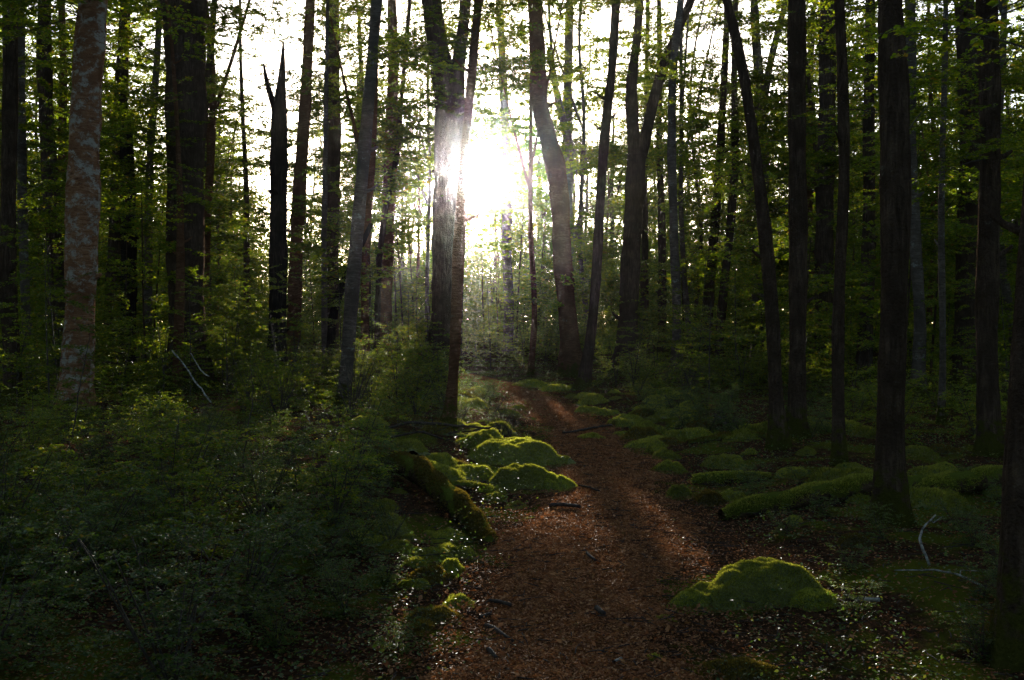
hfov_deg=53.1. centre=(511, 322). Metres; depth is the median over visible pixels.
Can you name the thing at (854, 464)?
moss mound
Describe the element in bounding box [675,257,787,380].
beech sapling
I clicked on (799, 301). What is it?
beech tree
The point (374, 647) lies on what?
undergrowth
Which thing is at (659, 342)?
beech sapling
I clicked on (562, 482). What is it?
moss mound
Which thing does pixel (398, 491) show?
moss mound
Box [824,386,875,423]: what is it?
bush
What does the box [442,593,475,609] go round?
moss mound
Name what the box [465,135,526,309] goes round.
beech tree
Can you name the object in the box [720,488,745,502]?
moss mound
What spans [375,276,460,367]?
beech sapling
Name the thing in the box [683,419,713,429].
moss mound
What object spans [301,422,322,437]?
shrub
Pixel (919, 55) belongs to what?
beech tree
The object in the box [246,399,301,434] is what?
shrub
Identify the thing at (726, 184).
beech tree
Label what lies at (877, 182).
beech tree
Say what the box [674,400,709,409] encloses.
moss mound
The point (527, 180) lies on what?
beech tree
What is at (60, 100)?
beech tree
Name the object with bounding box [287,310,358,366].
beech sapling
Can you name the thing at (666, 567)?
path
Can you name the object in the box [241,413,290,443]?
beech sapling
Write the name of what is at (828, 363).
beech sapling
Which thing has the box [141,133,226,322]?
beech tree
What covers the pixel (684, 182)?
beech tree
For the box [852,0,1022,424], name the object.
beech tree
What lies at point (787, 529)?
shrub
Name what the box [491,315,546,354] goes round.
beech sapling
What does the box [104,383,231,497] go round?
beech sapling
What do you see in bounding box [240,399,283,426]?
beech sapling
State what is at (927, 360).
beech sapling
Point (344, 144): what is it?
beech tree
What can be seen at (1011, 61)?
beech tree
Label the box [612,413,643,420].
moss mound
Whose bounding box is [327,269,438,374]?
beech sapling
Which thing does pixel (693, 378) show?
bush
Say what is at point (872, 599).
lichen stick
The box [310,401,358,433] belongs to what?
shrub
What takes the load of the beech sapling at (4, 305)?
on the ground
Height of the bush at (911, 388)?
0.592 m
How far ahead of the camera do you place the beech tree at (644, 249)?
39.91 m
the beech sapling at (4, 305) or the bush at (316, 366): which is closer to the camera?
the beech sapling at (4, 305)
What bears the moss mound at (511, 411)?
on the ground
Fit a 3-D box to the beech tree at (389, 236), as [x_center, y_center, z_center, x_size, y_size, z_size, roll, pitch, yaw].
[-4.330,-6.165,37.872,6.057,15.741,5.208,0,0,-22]
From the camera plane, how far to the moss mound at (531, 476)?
9.77 m
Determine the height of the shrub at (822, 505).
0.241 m
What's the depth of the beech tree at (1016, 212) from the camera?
25.43 m
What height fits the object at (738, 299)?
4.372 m
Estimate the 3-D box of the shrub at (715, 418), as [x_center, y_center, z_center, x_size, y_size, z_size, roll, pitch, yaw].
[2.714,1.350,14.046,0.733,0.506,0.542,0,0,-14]
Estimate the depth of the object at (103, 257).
34.01 m
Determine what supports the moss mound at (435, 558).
on the ground
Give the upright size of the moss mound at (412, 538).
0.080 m
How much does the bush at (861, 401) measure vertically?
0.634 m
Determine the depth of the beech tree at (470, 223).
64.50 m
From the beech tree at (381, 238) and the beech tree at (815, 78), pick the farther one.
the beech tree at (815, 78)
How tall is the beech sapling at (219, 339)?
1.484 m
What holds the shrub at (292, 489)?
on the ground
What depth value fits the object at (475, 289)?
45.28 m
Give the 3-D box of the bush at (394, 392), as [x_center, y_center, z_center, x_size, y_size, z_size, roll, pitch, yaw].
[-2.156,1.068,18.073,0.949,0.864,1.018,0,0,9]
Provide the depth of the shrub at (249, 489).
6.87 m
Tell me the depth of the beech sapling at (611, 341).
38.16 m
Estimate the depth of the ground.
6.31 m
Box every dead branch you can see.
[172,350,211,402]
[190,353,208,376]
[377,411,489,432]
[390,423,448,440]
[448,425,499,433]
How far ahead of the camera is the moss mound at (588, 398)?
19.53 m
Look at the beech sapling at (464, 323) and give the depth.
38.91 m
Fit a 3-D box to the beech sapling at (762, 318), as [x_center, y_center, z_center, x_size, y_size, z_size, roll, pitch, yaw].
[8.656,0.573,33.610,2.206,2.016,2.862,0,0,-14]
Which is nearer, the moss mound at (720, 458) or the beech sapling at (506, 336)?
the moss mound at (720, 458)
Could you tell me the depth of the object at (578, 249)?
32.61 m
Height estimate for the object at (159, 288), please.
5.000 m
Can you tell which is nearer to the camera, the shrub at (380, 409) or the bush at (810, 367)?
the shrub at (380, 409)
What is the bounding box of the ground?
[0,331,1023,679]
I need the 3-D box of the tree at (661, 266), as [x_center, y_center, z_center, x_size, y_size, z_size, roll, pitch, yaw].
[6.513,-1.572,35.467,4.003,6.336,4.309,0,0,15]
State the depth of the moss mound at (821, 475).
9.48 m
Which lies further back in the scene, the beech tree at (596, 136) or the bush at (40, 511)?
the beech tree at (596, 136)
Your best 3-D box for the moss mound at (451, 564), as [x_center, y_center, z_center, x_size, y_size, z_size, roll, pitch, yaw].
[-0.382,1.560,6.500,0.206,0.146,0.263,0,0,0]
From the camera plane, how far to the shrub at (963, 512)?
7.45 m
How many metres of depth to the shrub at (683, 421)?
15.05 m
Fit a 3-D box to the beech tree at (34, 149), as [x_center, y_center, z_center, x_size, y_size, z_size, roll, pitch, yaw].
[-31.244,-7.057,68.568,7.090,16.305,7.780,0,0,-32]
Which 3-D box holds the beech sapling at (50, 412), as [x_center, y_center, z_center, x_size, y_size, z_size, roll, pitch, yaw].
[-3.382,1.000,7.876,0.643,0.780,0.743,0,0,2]
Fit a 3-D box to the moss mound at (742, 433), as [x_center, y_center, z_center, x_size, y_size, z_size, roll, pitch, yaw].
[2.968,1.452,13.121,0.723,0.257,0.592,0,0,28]
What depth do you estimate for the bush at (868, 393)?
13.70 m
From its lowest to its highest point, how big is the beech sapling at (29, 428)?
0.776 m
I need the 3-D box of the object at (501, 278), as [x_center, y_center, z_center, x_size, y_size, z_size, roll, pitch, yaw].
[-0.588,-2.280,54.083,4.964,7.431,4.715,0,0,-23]
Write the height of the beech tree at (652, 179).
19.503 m
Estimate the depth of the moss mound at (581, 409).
18.12 m
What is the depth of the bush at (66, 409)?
11.94 m
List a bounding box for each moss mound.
[262,470,295,489]
[341,408,373,419]
[342,415,390,426]
[351,442,386,452]
[366,497,399,513]
[369,511,409,536]
[379,537,420,556]
[387,438,429,455]
[390,488,408,493]
[397,578,411,586]
[400,533,425,543]
[401,556,429,568]
[402,604,464,624]
[407,564,455,584]
[407,578,430,590]
[408,618,435,634]
[415,546,453,564]
[425,452,458,466]
[426,539,453,545]
[428,528,473,543]
[430,461,447,467]
[432,463,470,481]
[437,542,477,559]
[441,557,464,574]
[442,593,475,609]
[445,570,459,575]
[450,480,490,490]
[451,464,495,479]
[453,432,493,449]
[457,420,465,427]
[457,459,469,464]
[458,392,473,398]
[462,388,486,398]
[462,397,488,408]
[466,431,494,435]
[466,438,575,470]
[467,422,481,425]
[470,464,499,470]
[471,425,503,435]
[471,465,493,480]
[475,484,507,495]
[480,428,503,437]
[483,462,553,492]
[484,491,504,503]
[487,420,517,435]
[493,436,507,440]
[497,408,520,415]
[504,500,528,509]
[508,436,532,443]
[510,404,527,409]
[512,379,546,387]
[539,383,571,391]
[544,471,576,492]
[562,392,576,397]
[574,392,588,398]
[574,393,609,405]
[574,405,599,413]
[576,432,607,438]
[583,387,598,392]
[591,408,614,415]
[604,420,618,426]
[608,389,619,392]
[608,396,620,399]
[610,417,639,427]
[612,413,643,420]
[613,430,625,435]
[619,426,660,441]
[623,438,669,450]
[626,420,666,432]
[628,406,657,414]
[630,407,654,418]
[638,435,663,440]
[640,414,663,422]
[641,401,668,408]
[643,394,665,402]
[643,445,654,454]
[647,652,666,660]
[651,459,688,474]
[652,446,663,451]
[652,448,681,460]
[653,407,680,418]
[657,614,677,621]
[658,436,681,444]
[662,389,681,398]
[663,429,687,441]
[665,484,694,499]
[666,587,711,615]
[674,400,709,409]
[682,427,711,438]
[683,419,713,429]
[685,656,787,679]
[691,489,727,506]
[691,556,823,612]
[700,453,747,469]
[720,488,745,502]
[722,427,762,441]
[732,454,744,461]
[740,448,757,455]
[749,421,767,432]
[775,466,807,477]
[783,469,809,479]
[785,515,802,524]
[787,586,837,611]
[795,446,815,455]
[805,466,844,481]
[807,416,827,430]
[828,418,859,430]
[834,532,873,548]
[835,462,863,469]
[836,466,872,478]
[845,493,870,502]
[849,425,875,438]
[905,445,940,458]
[907,465,949,475]
[909,485,952,509]
[933,461,959,471]
[939,488,970,508]
[979,486,1001,496]
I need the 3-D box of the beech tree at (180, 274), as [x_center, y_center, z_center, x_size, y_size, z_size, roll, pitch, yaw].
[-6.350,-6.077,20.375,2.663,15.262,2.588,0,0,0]
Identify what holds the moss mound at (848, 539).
on the ground
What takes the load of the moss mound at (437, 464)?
on the ground
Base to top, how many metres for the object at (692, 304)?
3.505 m
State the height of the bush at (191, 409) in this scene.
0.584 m
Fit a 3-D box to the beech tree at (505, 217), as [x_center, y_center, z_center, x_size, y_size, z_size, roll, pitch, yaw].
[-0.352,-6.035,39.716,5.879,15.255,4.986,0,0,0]
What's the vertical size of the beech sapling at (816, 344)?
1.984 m
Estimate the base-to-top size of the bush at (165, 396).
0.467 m
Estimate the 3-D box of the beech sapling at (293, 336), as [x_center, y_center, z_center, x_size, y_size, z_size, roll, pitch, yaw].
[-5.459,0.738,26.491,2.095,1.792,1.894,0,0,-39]
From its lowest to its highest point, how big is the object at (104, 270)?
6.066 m
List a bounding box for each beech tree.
[0,0,203,403]
[0,0,239,416]
[0,1,154,326]
[0,1,154,395]
[0,2,71,289]
[0,4,165,336]
[0,13,40,159]
[0,15,71,324]
[0,16,68,251]
[1,1,250,375]
[2,0,113,278]
[16,0,162,384]
[25,3,75,287]
[26,0,283,392]
[28,96,68,326]
[32,0,255,376]
[37,47,142,299]
[98,96,163,322]
[99,0,341,352]
[100,1,166,302]
[102,0,270,231]
[103,143,164,255]
[141,39,268,342]
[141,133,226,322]
[153,0,257,393]
[153,73,269,320]
[159,30,269,324]
[212,116,270,338]
[213,149,264,336]
[214,116,247,301]
[214,176,265,252]
[219,0,408,370]
[220,135,268,233]
[232,3,276,366]
[256,77,343,339]
[263,0,388,372]
[270,0,408,365]
[287,0,492,377]
[287,150,340,246]
[288,74,350,301]
[298,1,431,340]
[303,65,416,318]
[305,77,413,346]
[319,0,449,364]
[322,0,505,408]
[338,0,572,429]
[338,145,374,260]
[340,70,405,257]
[340,114,407,298]
[341,113,414,306]
[341,129,429,294]
[343,0,566,384]
[350,0,495,358]
[359,81,475,347]
[360,0,455,367]
[376,161,431,261]
[394,169,417,311]
[397,82,434,281]
[400,121,432,257]
[405,186,432,264]
[424,109,502,302]
[431,136,487,289]
[431,173,487,252]
[445,0,576,359]
[463,110,537,307]
[464,0,620,374]
[465,113,541,306]
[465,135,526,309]
[465,155,489,270]
[470,0,643,377]
[488,0,662,362]
[492,132,549,316]
[500,145,553,323]
[513,153,594,308]
[514,161,550,248]
[516,144,578,289]
[520,147,576,329]
[523,1,651,295]
[526,32,628,343]
[536,158,601,316]
[541,130,622,330]
[550,109,624,272]
[566,0,765,372]
[570,0,693,390]
[573,92,626,326]
[575,169,621,241]
[577,113,640,326]
[579,153,622,241]
[588,0,786,365]
[594,90,686,339]
[595,1,696,357]
[595,138,667,311]
[604,172,648,257]
[605,0,695,356]
[614,0,749,352]
[618,67,678,259]
[627,0,723,375]
[638,84,712,317]
[645,0,787,365]
[646,0,836,367]
[648,117,711,340]
[649,137,707,285]
[652,70,743,312]
[669,0,836,363]
[688,73,768,266]
[696,77,785,342]
[697,0,877,440]
[700,83,788,343]
[703,127,783,223]
[708,0,879,320]
[714,0,923,363]
[722,0,792,451]
[738,87,786,319]
[739,4,878,336]
[741,76,858,315]
[743,0,924,378]
[760,1,861,324]
[789,0,963,467]
[806,0,956,382]
[806,6,957,309]
[815,75,878,347]
[819,0,1013,398]
[822,0,1022,527]
[825,0,1023,390]
[833,87,952,315]
[834,24,924,297]
[835,101,879,317]
[845,49,956,355]
[848,0,1023,347]
[848,1,959,347]
[849,1,1023,364]
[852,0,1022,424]
[853,0,1023,457]
[855,0,1023,672]
[855,53,957,311]
[918,45,1005,209]
[919,57,1023,329]
[938,23,1023,350]
[946,0,1023,294]
[953,120,1023,325]
[1003,48,1023,280]
[1004,62,1023,280]
[1005,1,1023,177]
[1007,0,1023,298]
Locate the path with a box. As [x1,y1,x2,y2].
[402,367,712,679]
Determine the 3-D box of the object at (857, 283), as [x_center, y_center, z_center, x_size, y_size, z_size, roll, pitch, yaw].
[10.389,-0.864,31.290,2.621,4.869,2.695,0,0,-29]
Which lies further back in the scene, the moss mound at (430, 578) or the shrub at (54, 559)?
the moss mound at (430, 578)
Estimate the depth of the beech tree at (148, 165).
26.87 m
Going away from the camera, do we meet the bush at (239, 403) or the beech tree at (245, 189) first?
the bush at (239, 403)
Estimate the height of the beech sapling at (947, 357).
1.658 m
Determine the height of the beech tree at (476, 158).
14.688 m
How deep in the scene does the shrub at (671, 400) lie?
16.84 m
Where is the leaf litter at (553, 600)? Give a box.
[1,382,1022,679]
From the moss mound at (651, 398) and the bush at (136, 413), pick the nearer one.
the bush at (136, 413)
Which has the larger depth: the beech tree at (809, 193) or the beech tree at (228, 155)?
the beech tree at (228, 155)
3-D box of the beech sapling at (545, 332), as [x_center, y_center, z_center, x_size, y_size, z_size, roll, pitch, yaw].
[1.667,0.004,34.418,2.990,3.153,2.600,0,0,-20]
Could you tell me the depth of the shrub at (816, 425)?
13.23 m
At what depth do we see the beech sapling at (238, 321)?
28.87 m
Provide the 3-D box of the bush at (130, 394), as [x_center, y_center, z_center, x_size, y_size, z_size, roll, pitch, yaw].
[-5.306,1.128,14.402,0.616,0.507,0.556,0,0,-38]
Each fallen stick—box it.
[464,478,494,485]
[478,612,491,618]
[484,623,513,641]
[486,647,497,658]
[488,598,511,605]
[549,502,580,507]
[562,424,611,433]
[579,484,599,490]
[586,551,596,561]
[594,605,605,614]
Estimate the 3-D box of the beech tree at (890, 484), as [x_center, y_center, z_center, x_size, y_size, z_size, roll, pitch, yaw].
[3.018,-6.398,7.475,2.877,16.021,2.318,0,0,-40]
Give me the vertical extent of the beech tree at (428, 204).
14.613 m
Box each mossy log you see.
[363,449,497,545]
[687,431,766,443]
[692,470,771,485]
[718,464,1002,520]
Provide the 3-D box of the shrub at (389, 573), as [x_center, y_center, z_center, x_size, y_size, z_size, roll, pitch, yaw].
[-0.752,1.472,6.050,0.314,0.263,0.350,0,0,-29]
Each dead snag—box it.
[113,99,141,380]
[262,42,290,384]
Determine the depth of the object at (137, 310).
41.29 m
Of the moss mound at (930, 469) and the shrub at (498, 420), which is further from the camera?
the shrub at (498, 420)
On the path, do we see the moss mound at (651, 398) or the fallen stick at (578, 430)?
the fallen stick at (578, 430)
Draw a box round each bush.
[0,407,60,461]
[0,443,95,587]
[21,431,51,447]
[30,399,96,443]
[34,389,100,436]
[84,398,261,550]
[84,407,105,422]
[102,384,185,435]
[108,385,153,417]
[114,401,155,427]
[123,387,155,410]
[153,390,192,419]
[169,401,225,445]
[211,342,268,397]
[213,358,276,413]
[219,343,268,385]
[219,348,329,422]
[230,361,294,417]
[245,361,310,412]
[249,347,308,408]
[255,344,294,388]
[259,349,309,389]
[282,436,397,537]
[283,346,339,399]
[284,359,334,398]
[285,400,371,456]
[291,338,407,418]
[292,356,334,392]
[306,354,393,407]
[308,399,410,491]
[309,339,341,385]
[321,347,384,391]
[322,338,388,388]
[330,344,397,397]
[333,365,391,413]
[333,439,362,457]
[369,359,412,398]
[378,364,445,416]
[392,346,441,394]
[401,336,478,406]
[409,358,464,403]
[416,363,463,410]
[616,348,654,379]
[616,353,642,375]
[618,359,650,381]
[621,367,653,396]
[627,352,666,377]
[657,350,714,391]
[670,359,711,391]
[671,362,706,393]
[782,355,825,388]
[806,359,830,381]
[823,360,857,386]
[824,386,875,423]
[844,366,930,434]
[844,377,876,410]
[905,377,922,398]
[907,368,964,408]
[909,375,966,413]
[939,382,1006,437]
[945,383,1006,428]
[955,373,1008,419]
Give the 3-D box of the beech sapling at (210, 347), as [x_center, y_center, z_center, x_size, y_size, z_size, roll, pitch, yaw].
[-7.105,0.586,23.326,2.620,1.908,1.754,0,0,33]
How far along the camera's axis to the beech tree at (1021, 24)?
49.70 m
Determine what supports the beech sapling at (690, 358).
on the ground
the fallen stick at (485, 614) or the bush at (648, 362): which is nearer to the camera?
the fallen stick at (485, 614)
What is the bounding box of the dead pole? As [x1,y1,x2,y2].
[326,223,372,382]
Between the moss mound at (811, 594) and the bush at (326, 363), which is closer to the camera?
the moss mound at (811, 594)
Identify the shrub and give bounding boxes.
[0,414,51,479]
[0,493,124,609]
[0,504,320,679]
[0,542,93,679]
[10,468,59,506]
[23,465,178,585]
[38,495,125,556]
[53,416,133,468]
[101,519,217,607]
[103,406,124,426]
[107,419,173,452]
[168,490,328,632]
[181,439,326,531]
[201,420,263,466]
[204,468,261,507]
[207,428,296,482]
[211,421,330,518]
[215,505,317,585]
[241,455,281,496]
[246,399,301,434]
[272,471,312,502]
[290,425,404,516]
[296,401,327,424]
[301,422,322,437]
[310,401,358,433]
[350,434,405,477]
[355,549,411,590]
[357,602,432,656]
[358,502,418,550]
[363,395,388,418]
[366,493,409,524]
[369,457,407,486]
[421,387,467,418]
[437,397,477,427]
[457,398,474,414]
[458,377,470,392]
[470,382,498,400]
[472,395,512,422]
[473,377,495,389]
[478,378,503,397]
[481,390,497,408]
[481,403,518,436]
[488,404,525,436]
[634,394,656,405]
[638,401,664,416]
[655,390,690,408]
[668,406,697,428]
[671,383,707,401]
[678,388,722,415]
[685,403,734,433]
[704,380,743,409]
[709,400,752,430]
[712,387,738,422]
[717,410,759,432]
[760,503,805,539]
[806,491,839,517]
[807,412,830,435]
[810,409,847,433]
[822,570,888,621]
[826,538,873,574]
[859,501,904,538]
[924,599,995,666]
[930,498,984,532]
[945,511,999,549]
[952,556,997,599]
[973,533,999,576]
[982,477,1001,505]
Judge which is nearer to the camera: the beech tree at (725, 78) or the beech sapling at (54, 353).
the beech sapling at (54, 353)
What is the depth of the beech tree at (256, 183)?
65.92 m
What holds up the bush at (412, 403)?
on the ground
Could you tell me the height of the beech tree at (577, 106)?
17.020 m
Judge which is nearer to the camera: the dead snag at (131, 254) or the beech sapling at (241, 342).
the dead snag at (131, 254)
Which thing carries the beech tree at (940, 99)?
on the ground
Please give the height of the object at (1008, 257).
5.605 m
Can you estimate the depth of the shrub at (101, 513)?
6.14 m
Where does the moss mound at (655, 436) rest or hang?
on the ground
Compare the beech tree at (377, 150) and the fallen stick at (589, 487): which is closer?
the fallen stick at (589, 487)
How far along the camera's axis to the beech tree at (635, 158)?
30.85 m
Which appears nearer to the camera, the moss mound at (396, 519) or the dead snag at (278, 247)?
the moss mound at (396, 519)
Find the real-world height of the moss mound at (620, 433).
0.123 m
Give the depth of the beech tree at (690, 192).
75.41 m
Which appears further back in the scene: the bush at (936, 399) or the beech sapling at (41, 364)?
the beech sapling at (41, 364)
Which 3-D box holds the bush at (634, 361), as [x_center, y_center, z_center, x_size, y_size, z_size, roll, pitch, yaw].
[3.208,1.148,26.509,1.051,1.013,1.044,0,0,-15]
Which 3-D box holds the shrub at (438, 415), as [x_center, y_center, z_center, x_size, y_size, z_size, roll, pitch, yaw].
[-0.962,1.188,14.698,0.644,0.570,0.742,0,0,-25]
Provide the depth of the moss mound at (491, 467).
10.61 m
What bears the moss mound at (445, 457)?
on the ground
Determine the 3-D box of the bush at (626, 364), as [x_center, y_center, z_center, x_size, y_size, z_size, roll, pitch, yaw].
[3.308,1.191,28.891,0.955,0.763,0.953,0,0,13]
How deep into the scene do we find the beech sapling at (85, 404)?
10.90 m
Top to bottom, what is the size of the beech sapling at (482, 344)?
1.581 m
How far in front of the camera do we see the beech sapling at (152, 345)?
24.90 m
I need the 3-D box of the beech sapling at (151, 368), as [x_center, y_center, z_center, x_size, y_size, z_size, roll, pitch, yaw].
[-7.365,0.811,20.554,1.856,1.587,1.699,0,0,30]
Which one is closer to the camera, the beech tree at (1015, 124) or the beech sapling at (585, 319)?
the beech tree at (1015, 124)
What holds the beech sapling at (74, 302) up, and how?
on the ground
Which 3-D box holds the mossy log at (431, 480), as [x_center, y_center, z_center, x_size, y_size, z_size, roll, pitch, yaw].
[-0.652,1.386,8.504,0.374,0.476,2.647,0,0,-27]
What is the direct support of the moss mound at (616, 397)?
on the ground
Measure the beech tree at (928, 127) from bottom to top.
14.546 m
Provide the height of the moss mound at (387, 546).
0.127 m
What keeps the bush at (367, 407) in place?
on the ground
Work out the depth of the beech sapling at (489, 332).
32.78 m
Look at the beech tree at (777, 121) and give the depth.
33.68 m
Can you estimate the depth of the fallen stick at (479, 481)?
9.76 m
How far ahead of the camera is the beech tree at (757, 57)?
35.70 m
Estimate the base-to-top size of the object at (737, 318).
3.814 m
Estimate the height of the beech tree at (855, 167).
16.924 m
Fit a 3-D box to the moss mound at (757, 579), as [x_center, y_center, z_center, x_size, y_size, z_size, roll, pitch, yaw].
[1.438,1.527,5.900,0.954,0.350,0.716,0,0,0]
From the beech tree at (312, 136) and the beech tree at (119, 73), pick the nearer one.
the beech tree at (119, 73)
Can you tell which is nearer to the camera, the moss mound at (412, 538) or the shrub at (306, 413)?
the moss mound at (412, 538)
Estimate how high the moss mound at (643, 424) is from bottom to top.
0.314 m
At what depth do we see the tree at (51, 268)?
20.95 m
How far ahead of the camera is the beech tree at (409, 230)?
83.16 m
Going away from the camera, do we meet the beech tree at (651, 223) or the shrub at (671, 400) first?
the shrub at (671, 400)
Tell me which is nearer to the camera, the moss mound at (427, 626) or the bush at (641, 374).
the moss mound at (427, 626)
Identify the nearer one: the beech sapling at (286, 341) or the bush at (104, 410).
the bush at (104, 410)
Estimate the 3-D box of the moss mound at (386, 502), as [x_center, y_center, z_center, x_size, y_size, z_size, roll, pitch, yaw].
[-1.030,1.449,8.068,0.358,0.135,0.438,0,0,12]
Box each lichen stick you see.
[855,597,879,601]
[894,569,979,584]
[918,514,941,565]
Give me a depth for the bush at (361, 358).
21.65 m
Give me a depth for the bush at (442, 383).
16.54 m
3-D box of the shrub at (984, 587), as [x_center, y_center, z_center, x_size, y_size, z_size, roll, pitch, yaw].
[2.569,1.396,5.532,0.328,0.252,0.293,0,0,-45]
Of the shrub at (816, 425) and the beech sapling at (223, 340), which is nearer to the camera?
the shrub at (816, 425)
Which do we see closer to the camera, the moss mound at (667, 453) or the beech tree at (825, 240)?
the moss mound at (667, 453)
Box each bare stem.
[72,333,97,439]
[282,443,308,500]
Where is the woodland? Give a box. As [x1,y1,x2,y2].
[0,0,1023,353]
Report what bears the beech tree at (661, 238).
on the ground
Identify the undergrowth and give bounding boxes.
[0,353,1021,679]
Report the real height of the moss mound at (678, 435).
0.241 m
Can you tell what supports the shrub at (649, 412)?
on the ground
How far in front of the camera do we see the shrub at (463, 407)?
15.89 m
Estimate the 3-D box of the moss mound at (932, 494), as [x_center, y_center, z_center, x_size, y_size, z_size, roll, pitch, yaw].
[3.450,1.471,8.555,0.667,0.256,0.545,0,0,32]
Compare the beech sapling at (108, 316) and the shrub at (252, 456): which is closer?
the shrub at (252, 456)
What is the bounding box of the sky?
[0,0,1023,322]
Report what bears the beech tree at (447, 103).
on the ground
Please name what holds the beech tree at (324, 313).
on the ground
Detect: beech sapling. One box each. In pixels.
[0,225,153,382]
[0,232,156,416]
[0,300,100,395]
[0,301,128,390]
[0,302,61,411]
[0,323,45,378]
[0,332,25,382]
[0,392,70,471]
[18,256,126,356]
[19,405,121,494]
[21,421,107,510]
[24,322,121,391]
[65,386,134,444]
[95,323,175,396]
[103,309,230,397]
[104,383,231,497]
[112,324,191,393]
[112,328,171,383]
[113,415,183,483]
[128,277,235,401]
[129,329,166,379]
[137,308,232,376]
[141,335,167,390]
[156,313,167,352]
[161,253,268,364]
[171,264,304,391]
[183,301,259,392]
[204,263,296,375]
[205,316,268,387]
[206,290,268,364]
[208,331,232,358]
[212,317,268,377]
[229,262,318,352]
[232,307,320,394]
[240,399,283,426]
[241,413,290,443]
[246,309,355,408]
[250,317,306,381]
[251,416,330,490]
[253,320,311,372]
[260,319,333,377]
[284,257,420,377]
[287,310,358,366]
[314,321,372,379]
[314,338,395,402]
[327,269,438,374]
[337,297,401,364]
[352,323,437,404]
[357,324,416,382]
[360,306,466,383]
[369,312,463,396]
[370,298,425,357]
[373,282,447,380]
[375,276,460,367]
[420,287,489,358]
[460,273,535,369]
[462,322,504,361]
[463,312,481,353]
[472,313,521,356]
[481,312,502,350]
[487,293,558,362]
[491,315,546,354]
[494,314,540,359]
[494,322,559,366]
[515,277,606,361]
[515,316,559,362]
[522,309,558,356]
[537,275,613,347]
[537,308,584,357]
[537,328,559,362]
[545,319,558,351]
[549,288,611,357]
[575,329,638,386]
[585,261,688,346]
[595,319,616,361]
[603,319,679,387]
[619,298,748,400]
[619,328,688,381]
[633,246,762,372]
[639,320,694,369]
[657,310,727,374]
[664,320,714,368]
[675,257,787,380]
[710,318,760,367]
[743,320,828,382]
[751,312,812,360]
[752,316,807,372]
[764,306,848,380]
[765,314,851,393]
[816,299,911,381]
[825,329,878,395]
[848,278,947,360]
[906,317,949,382]
[907,235,1015,393]
[907,331,950,370]
[911,293,1014,374]
[934,323,953,371]
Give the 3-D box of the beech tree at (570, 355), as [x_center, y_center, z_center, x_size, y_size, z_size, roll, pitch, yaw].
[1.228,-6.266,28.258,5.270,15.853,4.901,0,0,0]
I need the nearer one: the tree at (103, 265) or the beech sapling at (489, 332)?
the tree at (103, 265)
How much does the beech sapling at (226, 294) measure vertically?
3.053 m

